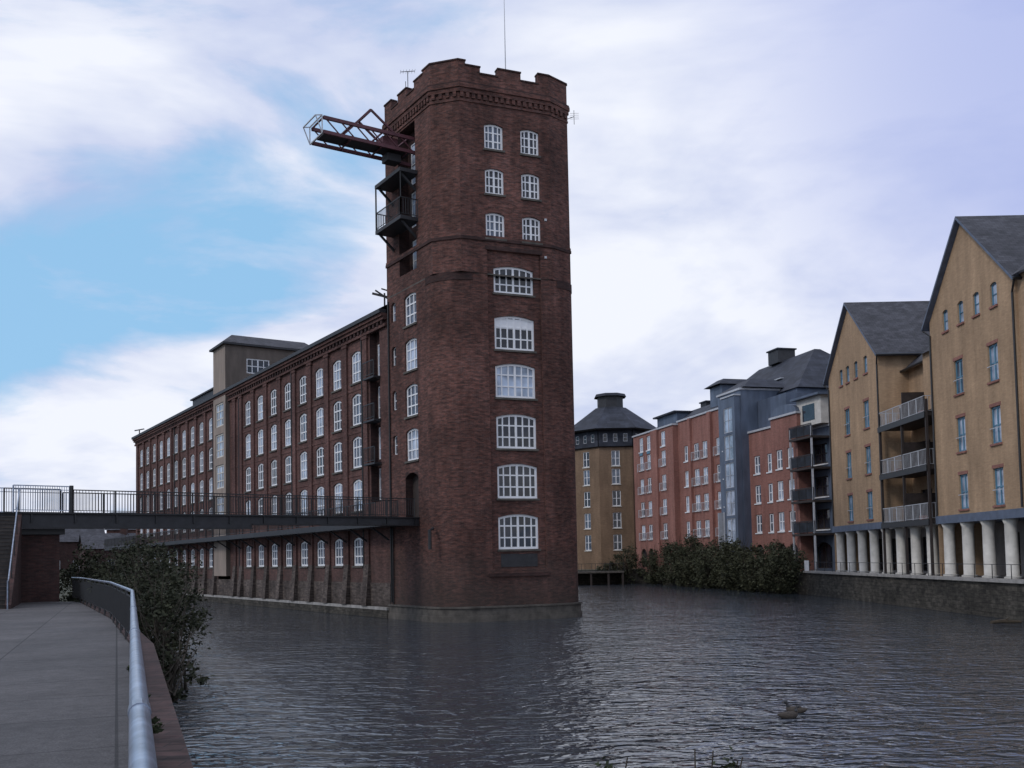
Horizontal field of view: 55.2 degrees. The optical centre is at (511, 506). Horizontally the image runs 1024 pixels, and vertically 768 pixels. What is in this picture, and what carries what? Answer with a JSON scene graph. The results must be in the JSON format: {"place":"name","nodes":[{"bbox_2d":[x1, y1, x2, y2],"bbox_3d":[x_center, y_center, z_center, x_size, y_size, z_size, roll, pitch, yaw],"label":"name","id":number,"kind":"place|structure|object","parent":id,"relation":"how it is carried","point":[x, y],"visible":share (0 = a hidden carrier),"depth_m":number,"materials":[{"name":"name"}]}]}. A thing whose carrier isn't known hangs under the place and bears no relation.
{"place":"outdoors","nodes":[
{"label":"outdoors","id":0,"kind":"place"},
{"bbox_2d":[0,602,129,767],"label":"riverside path","id":1,"kind":"structure","parent":0,"point":[64,688],"depth_m":12.95,"materials":[{"name":"grey concrete"}]},
{"bbox_2d":[81,601,192,767],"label":"path coping","id":2,"kind":"object","parent":1,"relation":"on","point":[171,750],"visible":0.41,"depth_m":10.24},
{"bbox_2d":[71,577,157,767],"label":"riverside railing","id":3,"kind":"object","parent":2,"relation":"on","point":[119,605],"visible":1,"depth_m":4.92,"materials":[{"name":"grey metal"}]},
{"bbox_2d":[126,665,163,733],"bbox_3d":[-3.861,2.199,10.190,0.408,0.560,8.570,0,-3,-21],"label":"ivy plant","id":4,"kind":"object","parent":1,"relation":"on","point":[156,727],"visible":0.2,"depth_m":8.73,"materials":[{"name":"green plant"}]},
{"bbox_2d":[79,528,215,702],"bbox_3d":[-12.619,3.344,34.858,4.609,5.236,25.008,0,-3,-26],"label":"riverside shrub","id":5,"kind":"object","parent":1,"relation":"on","point":[159,604],"visible":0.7,"depth_m":30.03,"materials":[{"name":"green plant"}]},
{"bbox_2d":[193,390,212,404],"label":"roof clerestory","id":6,"kind":"object","parent":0,"point":[203,397],"visible":0.1,"depth_m":103.90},
{"bbox_2d":[190,387,212,400],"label":"roof clerestory","id":7,"kind":"object","parent":6,"relation":"on","point":[201,394],"visible":0.23,"depth_m":103.83,"materials":[{"name":"grey metal"}]},
{"bbox_2d":[134,288,386,432],"bbox_3d":[-27.438,-11.571,93.016,1.335,1.738,70.213,1,-4,-33],"label":"roof hoist","id":8,"kind":"object","parent":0,"point":[380,295],"visible":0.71,"depth_m":64.10,"materials":[{"name":"black metal"}]},
{"bbox_2d":[59,569,835,601],"bbox_3d":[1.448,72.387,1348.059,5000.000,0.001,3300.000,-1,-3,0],"label":"terrain","id":9,"kind":"structure","parent":0,"point":[65,594],"depth_m":76.46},
{"bbox_2d":[0,489,21,608],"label":"brick staircase","id":10,"kind":"structure","parent":9,"relation":"on","point":[10,556],"depth_m":42.09,"materials":[{"name":"brick"}]},
{"bbox_2d":[59,542,79,576],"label":"walls","id":11,"kind":"structure","parent":9,"relation":"on","point":[68,548],"depth_m":167.27,"materials":[{"name":"brick"}]},
{"bbox_2d":[60,529,104,541],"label":"roof","id":12,"kind":"structure","parent":11,"relation":"on","point":[71,535],"depth_m":169.73,"materials":[{"name":"stone"}]},
{"bbox_2d":[59,540,124,602],"bbox_3d":[-21.958,3.923,51.400,4.289,4.503,8.142,0,-3,-26],"label":"riverside shrub","id":13,"kind":"object","parent":9,"relation":"on","point":[70,572],"visible":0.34,"depth_m":51.79,"materials":[{"name":"green plant"}]},
{"bbox_2d":[79,543,135,577],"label":"walls","id":14,"kind":"structure","parent":9,"relation":"on","point":[100,551],"depth_m":155.84,"materials":[{"name":"brick"}]},
{"bbox_2d":[77,533,135,549],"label":"roof","id":15,"kind":"structure","parent":14,"relation":"on","point":[96,538],"depth_m":157.90,"materials":[{"name":"stone"}]},
{"bbox_2d":[120,529,127,534],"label":"chimney","id":16,"kind":"object","parent":15,"relation":"on","point":[124,531],"visible":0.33,"depth_m":160.84,"materials":[{"name":"brick"}]},
{"bbox_2d":[106,530,135,532],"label":"walls","id":17,"kind":"structure","parent":9,"relation":"on","point":[118,531],"depth_m":184.96,"materials":[{"name":"brick"}]},
{"bbox_2d":[104,512,135,529],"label":"roof","id":18,"kind":"structure","parent":17,"relation":"on","point":[119,529],"depth_m":185.22,"materials":[{"name":"stone"}]},
{"bbox_2d":[0,484,419,602],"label":"footbridge","id":19,"kind":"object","parent":9,"relation":"on","point":[42,532],"visible":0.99,"depth_m":48.22,"materials":[{"name":"metal"}]},
{"bbox_2d":[575,447,636,569],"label":"walls","id":20,"kind":"structure","parent":9,"relation":"on","point":[601,510],"depth_m":133.89,"materials":[{"name":"beige brick"}]},
{"bbox_2d":[584,451,619,549],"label":"windows","id":21,"kind":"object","parent":20,"relation":"in","point":[586,475],"visible":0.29,"depth_m":134.88,"materials":[{"name":"grey glass"}]},
{"bbox_2d":[583,450,621,550],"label":"frames","id":22,"kind":"structure","parent":21,"relation":"attached to","point":[587,499],"depth_m":134.06,"materials":[{"name":"white paint"}]},
{"bbox_2d":[577,434,636,548],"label":"windows","id":23,"kind":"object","parent":22,"relation":"attached to","point":[617,515],"visible":0.28,"depth_m":133.86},
{"bbox_2d":[576,433,635,444],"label":"frames","id":24,"kind":"structure","parent":23,"relation":"attached to","point":[603,441],"depth_m":134.72,"materials":[{"name":"metal"}]},
{"bbox_2d":[582,466,621,550],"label":"sills","id":25,"kind":"structure","parent":20,"relation":"attached to","point":[612,506],"depth_m":133.73,"materials":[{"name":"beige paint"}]},
{"bbox_2d":[583,450,621,550],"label":"reveals","id":26,"kind":"object","parent":20,"relation":"attached to","point":[583,483],"visible":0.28,"depth_m":135.59,"materials":[{"name":"beige brick"}]},
{"bbox_2d":[575,427,652,449],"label":"eave","id":27,"kind":"object","parent":20,"relation":"on","point":[632,428],"visible":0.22,"depth_m":133.83,"materials":[{"name":"metal"}]},
{"bbox_2d":[575,429,645,448],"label":"attic","id":28,"kind":"object","parent":27,"relation":"on","point":[598,437],"visible":0.41,"depth_m":134.02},
{"bbox_2d":[574,407,655,430],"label":"roof","id":29,"kind":"structure","parent":28,"relation":"on","point":[612,417],"depth_m":135.70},
{"bbox_2d":[597,396,622,407],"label":"cupola","id":30,"kind":"object","parent":29,"relation":"on","point":[610,401],"visible":0.84,"depth_m":138.39,"materials":[{"name":"metal"}]},
{"bbox_2d":[594,393,625,399],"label":"cupola roof","id":31,"kind":"structure","parent":30,"relation":"on","point":[610,394],"depth_m":138.63,"materials":[{"name":"grey metal"}]},
{"bbox_2d":[596,560,618,580],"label":"bank shrub","id":32,"kind":"object","parent":9,"relation":"on","point":[606,568],"visible":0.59,"depth_m":126.53,"materials":[{"name":"green plant"}]},
{"bbox_2d":[608,543,663,583],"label":"bank shrub","id":33,"kind":"object","parent":9,"relation":"on","point":[650,573],"visible":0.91,"depth_m":125.62,"materials":[{"name":"green plant"}]},
{"bbox_2d":[655,531,725,588],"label":"bank shrub","id":34,"kind":"object","parent":9,"relation":"on","point":[683,568],"visible":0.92,"depth_m":108.67,"materials":[{"name":"green plant"}]},
{"bbox_2d":[632,347,835,571],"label":"red brick apartments","id":35,"kind":"structure","parent":9,"relation":"on","point":[749,458],"depth_m":101.94,"materials":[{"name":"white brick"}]},
{"bbox_2d":[802,403,814,421],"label":"penthouse window","id":36,"kind":"structure","parent":35,"relation":"in","point":[808,411],"depth_m":90.26,"materials":[{"name":"blue glass"}]},
{"bbox_2d":[708,530,812,593],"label":"bank shrub","id":37,"kind":"object","parent":9,"relation":"on","point":[742,563],"visible":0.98,"depth_m":90.81,"materials":[{"name":"green plant"}]},
{"bbox_2d":[803,560,1023,583],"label":"stone quay","id":38,"kind":"structure","parent":9,"relation":"on","point":[1000,579],"depth_m":60.20,"materials":[{"name":"grey stone"}]},
{"bbox_2d":[822,215,1023,578],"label":"yellow brick apartments","id":39,"kind":"structure","parent":38,"relation":"on","point":[926,415],"depth_m":63.04,"materials":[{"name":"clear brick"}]},
{"bbox_2d":[0,0,1023,532],"label":"sky","id":40,"kind":"structure","parent":0,"point":[741,173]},
{"bbox_2d":[170,583,1023,767],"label":"river water","id":41,"kind":"structure","parent":0,"point":[647,675],"depth_m":26.99,"materials":[{"name":"grey liquid"}]},
{"bbox_2d":[218,576,230,578],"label":"walls","id":42,"kind":"structure","parent":41,"relation":"in","point":[224,577],"depth_m":122.34,"materials":[{"name":"brick"}]},
{"bbox_2d":[136,320,390,606],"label":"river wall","id":43,"kind":"structure","parent":42,"relation":"attached to","point":[380,558],"depth_m":73.40,"materials":[{"name":"brick"}]},
{"bbox_2d":[140,351,357,566],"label":"reveals","id":44,"kind":"object","parent":43,"relation":"attached to","point":[257,468],"visible":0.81,"depth_m":80.53,"materials":[{"name":"brick"}]},
{"bbox_2d":[104,526,397,550],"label":"walkway deck","id":45,"kind":"structure","parent":43,"relation":"attached to","point":[303,531],"depth_m":76.92,"materials":[{"name":"metal"}]},
{"bbox_2d":[104,502,375,547],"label":"walkway railing","id":46,"kind":"object","parent":45,"relation":"on","point":[116,542],"visible":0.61,"depth_m":94.00,"materials":[{"name":"black metal"}]},
{"bbox_2d":[108,527,388,556],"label":"walkway bracket","id":47,"kind":"object","parent":45,"relation":"attached to","point":[361,537],"visible":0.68,"depth_m":75.34,"materials":[{"name":"metal"}]},
{"bbox_2d":[139,381,362,568],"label":"sills","id":48,"kind":"structure","parent":43,"relation":"attached to","point":[332,392],"depth_m":76.88,"materials":[{"name":"grey stone"}]},
{"bbox_2d":[140,350,362,550],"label":"arch heads","id":49,"kind":"object","parent":43,"relation":"attached to","point":[274,459],"visible":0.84,"depth_m":77.33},
{"bbox_2d":[136,335,370,566],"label":"pilasters","id":50,"kind":"object","parent":43,"relation":"attached to","point":[366,475],"visible":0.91,"depth_m":78.43,"materials":[{"name":"brick"}]},
{"bbox_2d":[132,312,386,445],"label":"cornice","id":51,"kind":"structure","parent":43,"relation":"attached to","point":[359,327],"depth_m":77.11,"materials":[{"name":"brick"}]},
{"bbox_2d":[131,308,385,439],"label":"gutter","id":52,"kind":"object","parent":51,"relation":"on","point":[342,329],"visible":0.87,"depth_m":77.76,"materials":[{"name":"metal"}]},
{"bbox_2d":[135,320,384,443],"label":"dentils","id":53,"kind":"object","parent":51,"relation":"on","point":[298,363],"visible":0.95,"depth_m":77.57,"materials":[{"name":"brick"}]},
{"bbox_2d":[174,331,364,569],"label":"downpipes","id":54,"kind":"object","parent":51,"relation":"attached to","point":[291,458],"visible":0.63,"depth_m":76.21,"materials":[{"name":"black metal"}]},
{"bbox_2d":[225,344,295,575],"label":"penthouse wall","id":55,"kind":"structure","parent":43,"relation":"attached to","point":[236,356],"depth_m":90.56,"materials":[{"name":"beige paint"}]},
{"bbox_2d":[213,344,225,575],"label":"stair shaft","id":56,"kind":"object","parent":55,"relation":"attached to","point":[219,386],"visible":0.87,"depth_m":91.22,"materials":[{"name":"grey concrete"}]},
{"bbox_2d":[215,402,223,513],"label":"reveals","id":57,"kind":"object","parent":56,"relation":"attached to","point":[216,457],"visible":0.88,"depth_m":92.30,"materials":[{"name":"beige stone"}]},
{"bbox_2d":[216,402,223,513],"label":"frames","id":58,"kind":"structure","parent":56,"relation":"attached to","point":[219,450],"depth_m":91.72,"materials":[{"name":"beige paint"}]},
{"bbox_2d":[209,341,299,351],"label":"penthouse eave","id":59,"kind":"object","parent":55,"relation":"on","point":[219,345],"visible":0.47,"depth_m":91.73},
{"bbox_2d":[217,335,307,348],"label":"penthouse roof","id":60,"kind":"structure","parent":59,"relation":"on","point":[265,342],"depth_m":93.18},
{"bbox_2d":[141,345,380,567],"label":"frames","id":61,"kind":"structure","parent":43,"relation":"attached to","point":[248,475],"depth_m":77.45,"materials":[{"name":"white paint"}]},
{"bbox_2d":[147,360,341,513],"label":"windows","id":62,"kind":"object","parent":61,"relation":"attached to","point":[249,363],"visible":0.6,"depth_m":80.40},
{"bbox_2d":[141,396,362,566],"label":"windows","id":63,"kind":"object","parent":61,"relation":"attached to","point":[289,561],"visible":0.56,"depth_m":73.85,"materials":[{"name":"grey glass"}]},
{"bbox_2d":[141,347,380,533],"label":"windows","id":64,"kind":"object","parent":61,"relation":"attached to","point":[221,437],"visible":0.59,"depth_m":74.60,"materials":[{"name":"white glass"}]},
{"bbox_2d":[166,578,390,606],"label":"stained base","id":65,"kind":"object","parent":43,"relation":"attached to","point":[380,594],"visible":0.57,"depth_m":71.58,"materials":[{"name":"brick"}]},
{"bbox_2d":[143,564,371,605],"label":"buttresses","id":66,"kind":"structure","parent":65,"relation":"on","point":[238,591],"depth_m":75.07,"materials":[{"name":"brick"}]},
{"bbox_2d":[230,384,369,500],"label":"string courses","id":67,"kind":"object","parent":43,"relation":"attached to","point":[331,439],"visible":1,"depth_m":73.78,"materials":[{"name":"brick"}]},
{"bbox_2d":[362,375,381,465],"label":"hoist platform","id":68,"kind":"structure","parent":43,"relation":"attached to","point":[373,378],"depth_m":63.45,"materials":[{"name":"metal"}]},
{"bbox_2d":[362,359,374,463],"bbox_3d":[-9.306,-6.136,63.441,0.076,6.625,1.776,1,-4,-33],"label":"platform rail","id":69,"kind":"object","parent":68,"relation":"attached to","point":[367,448],"visible":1,"depth_m":63.45,"materials":[{"name":"black metal"}]},
{"bbox_2d":[370,332,379,502],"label":"reveals","id":70,"kind":"object","parent":43,"relation":"attached to","point":[374,427],"visible":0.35,"depth_m":64.47,"materials":[{"name":"brick"}]},
{"bbox_2d":[376,330,380,501],"bbox_3d":[-8.466,-6.092,63.983,0.001,11.600,1.500,1,-4,-33],"label":"bay back","id":71,"kind":"object","parent":43,"relation":"attached to","point":[378,381],"visible":0.32,"depth_m":64.60,"materials":[{"name":"brick"}]},
{"bbox_2d":[196,596,388,617],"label":"river ledge","id":72,"kind":"object","parent":42,"relation":"attached to","point":[344,610],"visible":0.23,"depth_m":72.90,"materials":[{"name":"stone"}]},
{"bbox_2d":[186,594,388,609],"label":"river ledge","id":73,"kind":"object","parent":72,"relation":"on","point":[323,604],"visible":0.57,"depth_m":72.63,"materials":[{"name":"stone"}]},
{"bbox_2d":[375,5,581,622],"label":"brick mill tower","id":74,"kind":"structure","parent":41,"relation":"in","point":[474,230],"depth_m":57.95,"materials":[{"name":"brown brick"}]},
{"bbox_2d":[303,109,414,166],"bbox_3d":[-8.857,-22.284,58.842,7.030,2.610,1.983,1,-4,-33],"label":"hoist crane","id":75,"kind":"object","parent":74,"relation":"attached to","point":[391,151],"visible":0.97,"depth_m":58.53,"materials":[{"name":"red metal"}]},
{"bbox_2d":[413,474,418,516],"bbox_3d":[-5.596,-0.676,59.486,0.050,2.800,1.700,1,-4,-33],"label":"door","id":76,"kind":"structure","parent":74,"relation":"in","point":[415,480],"depth_m":59.83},
{"bbox_2d":[578,563,623,584],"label":"timber jetty","id":77,"kind":"object","parent":41,"relation":"in","point":[604,571],"visible":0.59,"depth_m":123.79,"materials":[{"name":"wood"}]},
{"bbox_2d":[777,705,800,718],"bbox_3d":[6.056,4.498,21.390,0.565,0.322,0.211,-1,-3,0],"label":"duck","id":78,"kind":"object","parent":41,"relation":"on","point":[789,714],"visible":0.98,"depth_m":21.32},
{"bbox_2d":[782,700,807,712],"bbox_3d":[6.378,4.528,22.090,0.574,0.322,0.195,-2,-3,15],"label":"duck","id":79,"kind":"object","parent":41,"relation":"on","point":[799,710],"visible":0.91,"depth_m":22.04},
{"bbox_2d":[990,617,1021,623],"bbox_3d":[23.753,5.470,47.203,1.533,0.350,0.347,-1,-3,-5],"label":"driftwood log","id":80,"kind":"object","parent":41,"relation":"on","point":[1007,620],"visible":0.98,"depth_m":47.11,"materials":[{"name":"brown wood"}]},
{"label":"riverbed ground","id":81,"kind":"structure","parent":0,"visible":0},
{"bbox_2d":[78,569,1023,620],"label":"bank wall","id":82,"kind":"structure","parent":81,"relation":"on","point":[997,600],"depth_m":61.41,"materials":[{"name":"stone"}]},
{"bbox_2d":[595,756,629,767],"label":"wall plant","id":83,"kind":"object","parent":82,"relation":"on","point":[598,764],"depth_m":4.01,"materials":[{"name":"green plant"}]},
{"bbox_2d":[694,745,742,767],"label":"wall plant","id":84,"kind":"object","parent":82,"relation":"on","point":[730,765],"depth_m":4.09,"materials":[{"name":"green plant"}]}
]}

